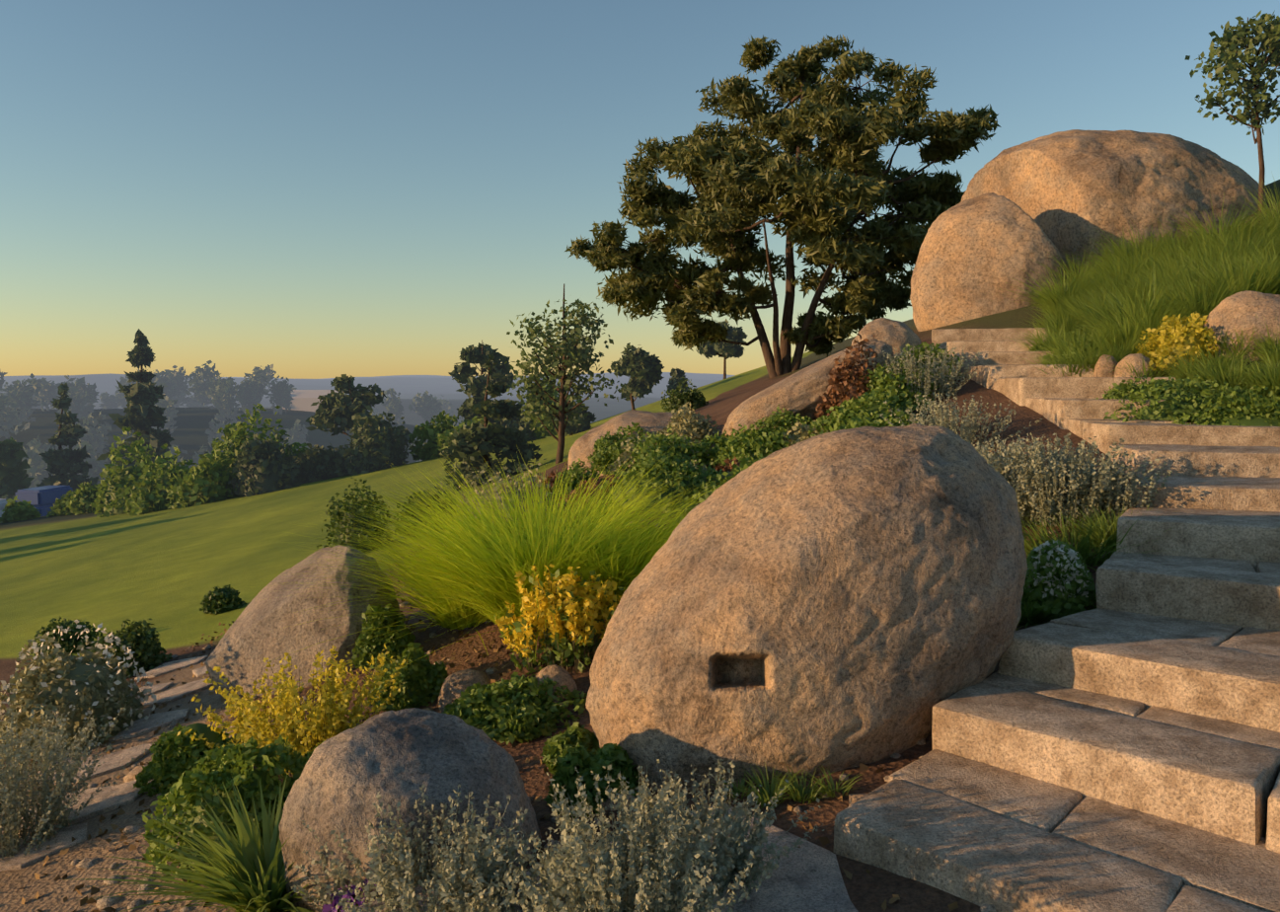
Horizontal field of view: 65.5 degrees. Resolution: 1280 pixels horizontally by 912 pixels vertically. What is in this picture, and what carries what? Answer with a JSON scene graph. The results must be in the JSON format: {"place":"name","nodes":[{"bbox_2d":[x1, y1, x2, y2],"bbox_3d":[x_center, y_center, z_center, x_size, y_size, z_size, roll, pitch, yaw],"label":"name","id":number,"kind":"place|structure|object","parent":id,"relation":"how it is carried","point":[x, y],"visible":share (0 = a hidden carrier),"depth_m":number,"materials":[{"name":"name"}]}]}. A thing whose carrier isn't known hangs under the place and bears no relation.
{"place":"outdoors","nodes":[
{"label":"outdoors","id":0,"kind":"place"},
{"bbox_2d":[0,179,1279,911],"bbox_3d":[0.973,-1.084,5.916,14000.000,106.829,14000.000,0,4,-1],"label":"ground","id":1,"kind":"structure","parent":0,"point":[164,570],"depth_m":15.49,"materials":[{"name":"green plant"}]},
{"bbox_2d":[0,498,7,517],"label":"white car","id":2,"kind":"object","parent":1,"relation":"on","point":[3,501],"visible":0.15,"depth_m":59.72,"materials":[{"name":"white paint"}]},
{"bbox_2d":[15,485,72,516],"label":"building","id":3,"kind":"structure","parent":1,"relation":"on","point":[42,498],"depth_m":60.19,"materials":[{"name":"blue paint"}]},
{"bbox_2d":[0,701,147,859],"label":"sage shrub","id":4,"kind":"object","parent":1,"relation":"on","point":[51,807],"visible":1,"depth_m":5.12,"materials":[{"name":"grey plant"}]},
{"bbox_2d":[0,619,156,771],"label":"shrub","id":5,"kind":"object","parent":1,"relation":"on","point":[28,696],"depth_m":6.87,"materials":[{"name":"green plant"}]},
{"bbox_2d":[78,773,357,911],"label":"strap grass","id":6,"kind":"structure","parent":1,"relation":"on","point":[254,880],"depth_m":3.69,"materials":[{"name":"green plant"}]},
{"bbox_2d":[133,723,324,885],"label":"clipped shrub mounds","id":7,"kind":"object","parent":1,"relation":"on","point":[182,769],"visible":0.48,"depth_m":4.38,"materials":[{"name":"green plant"}]},
{"bbox_2d":[225,725,250,738],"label":"rock","id":8,"kind":"object","parent":1,"relation":"on","point":[233,730],"visible":0.08,"depth_m":6.09,"materials":[{"name":"grey stone"}]},
{"bbox_2d":[0,328,537,502],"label":"trees","id":9,"kind":"object","parent":1,"relation":"on","point":[151,402],"depth_m":67.70,"materials":[{"name":"green plant"}]},
{"bbox_2d":[0,436,34,498],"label":"green tree leaves","id":10,"kind":"object","parent":9,"relation":"attached to","point":[14,479],"depth_m":70.10,"materials":[{"name":"green plant"}]},
{"bbox_2d":[172,643,409,777],"bbox_3d":[-1.833,1.381,5.151,1.310,0.696,1.408,0,4,-1],"label":"yellow shrub","id":11,"kind":"object","parent":1,"relation":"on","point":[336,721],"depth_m":5.16,"materials":[{"name":"yellow plant"}]},
{"bbox_2d":[0,371,582,523],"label":"trees","id":12,"kind":"object","parent":1,"relation":"on","point":[141,489],"visible":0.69,"depth_m":44.76,"materials":[{"name":"green plant"}]},
{"bbox_2d":[205,544,400,699],"bbox_3d":[-2.422,1.238,7.405,1.359,1.173,0.959,2,5,19],"label":"boulder","id":13,"kind":"object","parent":1,"relation":"on","point":[249,641],"visible":0.52,"depth_m":7.05,"materials":[{"name":"beige stone"}]},
{"bbox_2d":[282,389,345,412],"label":"house","id":14,"kind":"structure","parent":1,"relation":"on","point":[304,400],"depth_m":372.57,"materials":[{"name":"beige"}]},
{"bbox_2d":[321,878,389,911],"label":"purple flower","id":15,"kind":"object","parent":1,"relation":"on","point":[327,907],"depth_m":3.36,"materials":[{"name":"purple plant"}]},
{"bbox_2d":[33,376,708,677],"bbox_3d":[-2.649,0.084,18.533,2.996,3.181,19.789,1,5,19],"label":"dark shrub","id":16,"kind":"object","parent":1,"relation":"on","point":[144,644],"visible":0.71,"depth_m":11.96,"materials":[{"name":"green plant"}]},
{"bbox_2d":[278,707,541,911],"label":"boulder","id":17,"kind":"object","parent":1,"relation":"on","point":[394,758],"visible":0.71,"depth_m":3.59,"materials":[{"name":"grey stone"}]},
{"bbox_2d":[0,655,858,911],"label":"paving stones","id":18,"kind":"object","parent":1,"relation":"on","point":[822,888],"visible":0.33,"depth_m":3.71,"materials":[{"name":"grey stone"}]},
{"bbox_2d":[438,668,490,712],"bbox_3d":[-0.986,1.385,5.684,0.324,0.343,0.243,0,4,-1],"label":"rock","id":19,"kind":"object","parent":1,"relation":"on","point":[455,684],"visible":0.29,"depth_m":5.61,"materials":[{"name":"beige stone"}]},
{"bbox_2d":[232,445,721,709],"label":"fountain grass","id":20,"kind":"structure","parent":1,"relation":"on","point":[464,578],"depth_m":6.34,"materials":[{"name":"green plant"}]},
{"bbox_2d":[123,627,867,810],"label":"bed stones","id":21,"kind":"object","parent":1,"relation":"on","point":[136,770],"visible":0.02,"depth_m":4.16,"materials":[{"name":"grey stone"}]},
{"bbox_2d":[528,664,577,700],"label":"rock","id":22,"kind":"object","parent":1,"relation":"on","point":[561,675],"visible":0.33,"depth_m":5.42,"materials":[{"name":"beige stone"}]},
{"bbox_2d":[494,563,624,677],"bbox_3d":[-0.470,0.962,5.814,0.771,0.660,0.595,0,4,-1],"label":"shrub","id":23,"kind":"object","parent":1,"relation":"on","point":[545,604],"depth_m":5.71,"materials":[{"name":"yellow plant"}]},
{"bbox_2d":[18,403,1104,911],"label":"litter leaves","id":24,"kind":"object","parent":1,"relation":"on","point":[546,816],"visible":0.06,"depth_m":5.04,"materials":[{"name":"brown plant"}]},
{"bbox_2d":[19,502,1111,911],"bbox_3d":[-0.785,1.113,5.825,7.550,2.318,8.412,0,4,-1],"label":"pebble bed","id":25,"kind":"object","parent":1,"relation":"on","point":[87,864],"visible":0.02,"depth_m":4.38,"materials":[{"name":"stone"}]},
{"bbox_2d":[349,404,820,818],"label":"shrubs","id":26,"kind":"object","parent":1,"relation":"on","point":[511,714],"visible":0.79,"depth_m":5.20,"materials":[{"name":"green plant"}]},
{"bbox_2d":[567,409,685,477],"bbox_3d":[0.061,-0.066,14.000,2.144,1.163,1.716,0,4,-1],"label":"boulder","id":27,"kind":"object","parent":1,"relation":"on","point":[581,447],"visible":0.1,"depth_m":13.61,"materials":[{"name":"beige stone"}]},
{"bbox_2d":[451,401,829,530],"bbox_3d":[-0.259,0.139,11.259,3.818,1.449,4.279,-2,5,-24],"label":"pale shrub","id":28,"kind":"object","parent":1,"relation":"on","point":[692,426],"visible":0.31,"depth_m":11.17,"materials":[{"name":"green plant"}]},
{"bbox_2d":[537,332,880,513],"bbox_3d":[0.784,-0.373,11.542,3.686,2.040,4.450,-1,4,-10],"label":"russet shrub","id":29,"kind":"object","parent":1,"relation":"on","point":[845,382],"visible":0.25,"depth_m":10.74,"materials":[{"name":"brown plant"}]},
{"bbox_2d":[291,432,1171,911],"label":"sage","id":30,"kind":"object","parent":1,"relation":"on","point":[676,865],"depth_m":3.15,"materials":[{"name":"plant"}]},
{"bbox_2d":[546,341,964,526],"bbox_3d":[0.711,-0.310,10.490,5.566,1.843,4.862,3,5,34],"label":"green shrub","id":31,"kind":"object","parent":1,"relation":"on","point":[748,451],"visible":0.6,"depth_m":10.22,"materials":[{"name":"green plant"}]},
{"bbox_2d":[564,33,1001,378],"bbox_3d":[4.455,-7.317,29.282,11.245,10.153,11.074,-4,6,-42],"label":"tree","id":32,"kind":"object","parent":1,"relation":"on","point":[823,213],"depth_m":28.39,"materials":[{"name":"green plant"}]},
{"bbox_2d":[709,757,860,810],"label":"grass tufts","id":33,"kind":"object","parent":1,"relation":"on","point":[767,791],"visible":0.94,"depth_m":3.98,"materials":[{"name":"green plant"}]},
{"bbox_2d":[585,423,1027,791],"bbox_3d":[0.777,0.729,4.740,2.063,1.762,1.484,0,4,-1],"label":"boulder","id":34,"kind":"object","parent":1,"relation":"on","point":[839,600],"visible":0.9,"depth_m":4.16,"materials":[{"name":"beige stone"}]},
{"bbox_2d":[722,339,894,436],"bbox_3d":[1.957,-0.792,11.572,2.010,1.129,1.005,0,4,-1],"label":"slab boulder","id":35,"kind":"object","parent":1,"relation":"on","point":[801,391],"visible":0.48,"depth_m":11.22,"materials":[{"name":"beige stone"}]},
{"bbox_2d":[338,16,1279,490],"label":"trees","id":36,"kind":"object","parent":1,"relation":"on","point":[644,367],"depth_m":23.79,"materials":[{"name":"green plant"}]},
{"bbox_2d":[504,9,1279,430],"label":"green tree leaves","id":37,"kind":"object","parent":36,"relation":"attached to","point":[1229,51],"visible":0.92,"depth_m":20.80,"materials":[{"name":"green plant"}]},
{"bbox_2d":[851,317,922,373],"bbox_3d":[3.028,-1.300,12.255,0.927,0.797,0.649,0,4,-1],"label":"slab boulder","id":38,"kind":"object","parent":1,"relation":"on","point":[894,334],"visible":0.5,"depth_m":12.04,"materials":[{"name":"beige stone"}]},
{"bbox_2d":[861,343,1042,451],"bbox_3d":[2.829,-0.599,9.545,1.288,1.022,3.077,1,4,8],"label":"sage","id":39,"kind":"object","parent":1,"relation":"on","point":[972,436],"depth_m":8.95,"materials":[{"name":"plant"}]},
{"bbox_2d":[910,192,1070,331],"bbox_3d":[5.653,-2.823,15.899,2.692,2.710,2.154,0,4,-1],"label":"giant boulder","id":40,"kind":"object","parent":1,"relation":"on","point":[973,251],"visible":0.62,"depth_m":15.19,"materials":[{"name":"beige stone"}]},
{"bbox_2d":[832,327,1279,911],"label":"stairs","id":41,"kind":"structure","parent":1,"relation":"on","point":[1117,748],"depth_m":3.88,"materials":[{"name":"stone"}]},
{"bbox_2d":[1015,502,1171,630],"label":"green stair plants","id":42,"kind":"object","parent":1,"relation":"on","point":[1036,608],"visible":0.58,"depth_m":5.28,"materials":[{"name":"green plant"}]},
{"bbox_2d":[1024,539,1091,598],"bbox_3d":[2.220,0.591,5.323,0.356,0.294,0.402,0,4,-1],"label":"shrub","id":43,"kind":"object","parent":42,"relation":"attached to","point":[1072,553],"visible":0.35,"depth_m":5.21,"materials":[{"name":"green plant"}]},
{"bbox_2d":[1092,354,1118,376],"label":"rock","id":44,"kind":"object","parent":1,"relation":"on","point":[1102,363],"visible":0.27,"depth_m":9.74,"materials":[{"name":"beige stone"}]},
{"bbox_2d":[960,129,1266,273],"bbox_3d":[8.291,-3.953,17.364,4.878,3.221,3.898,0,4,-1],"label":"giant boulder","id":45,"kind":"object","parent":1,"relation":"on","point":[1065,189],"visible":0.44,"depth_m":15.73,"materials":[{"name":"beige stone"}]},
{"bbox_2d":[985,177,1279,423],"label":"grass","id":46,"kind":"structure","parent":1,"relation":"on","point":[1123,298],"depth_m":10.92,"materials":[{"name":"green plant"}]},
{"bbox_2d":[1114,353,1157,376],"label":"rock","id":47,"kind":"object","parent":1,"relation":"on","point":[1136,360],"visible":0.35,"depth_m":9.52,"materials":[{"name":"beige stone"}]},
{"bbox_2d":[1029,331,1279,426],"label":"ground cover","id":48,"kind":"object","parent":1,"relation":"on","point":[1179,408],"visible":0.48,"depth_m":8.04,"materials":[{"name":"green plant"}]},
{"bbox_2d":[1134,310,1218,372],"bbox_3d":[5.183,-1.107,9.655,0.913,0.599,0.912,-3,5,-36],"label":"yellow shrub","id":49,"kind":"object","parent":1,"relation":"on","point":[1182,336],"visible":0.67,"depth_m":9.45,"materials":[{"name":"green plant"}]},
{"bbox_2d":[1203,290,1279,363],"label":"boulder","id":50,"kind":"object","parent":1,"relation":"on","point":[1239,311],"visible":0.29,"depth_m":9.30,"materials":[{"name":"beige stone"}]},
{"bbox_2d":[0,0,1279,378],"label":"sky","id":51,"kind":"structure","parent":0,"point":[305,188],"materials":[{"name":"blue"}]}
]}

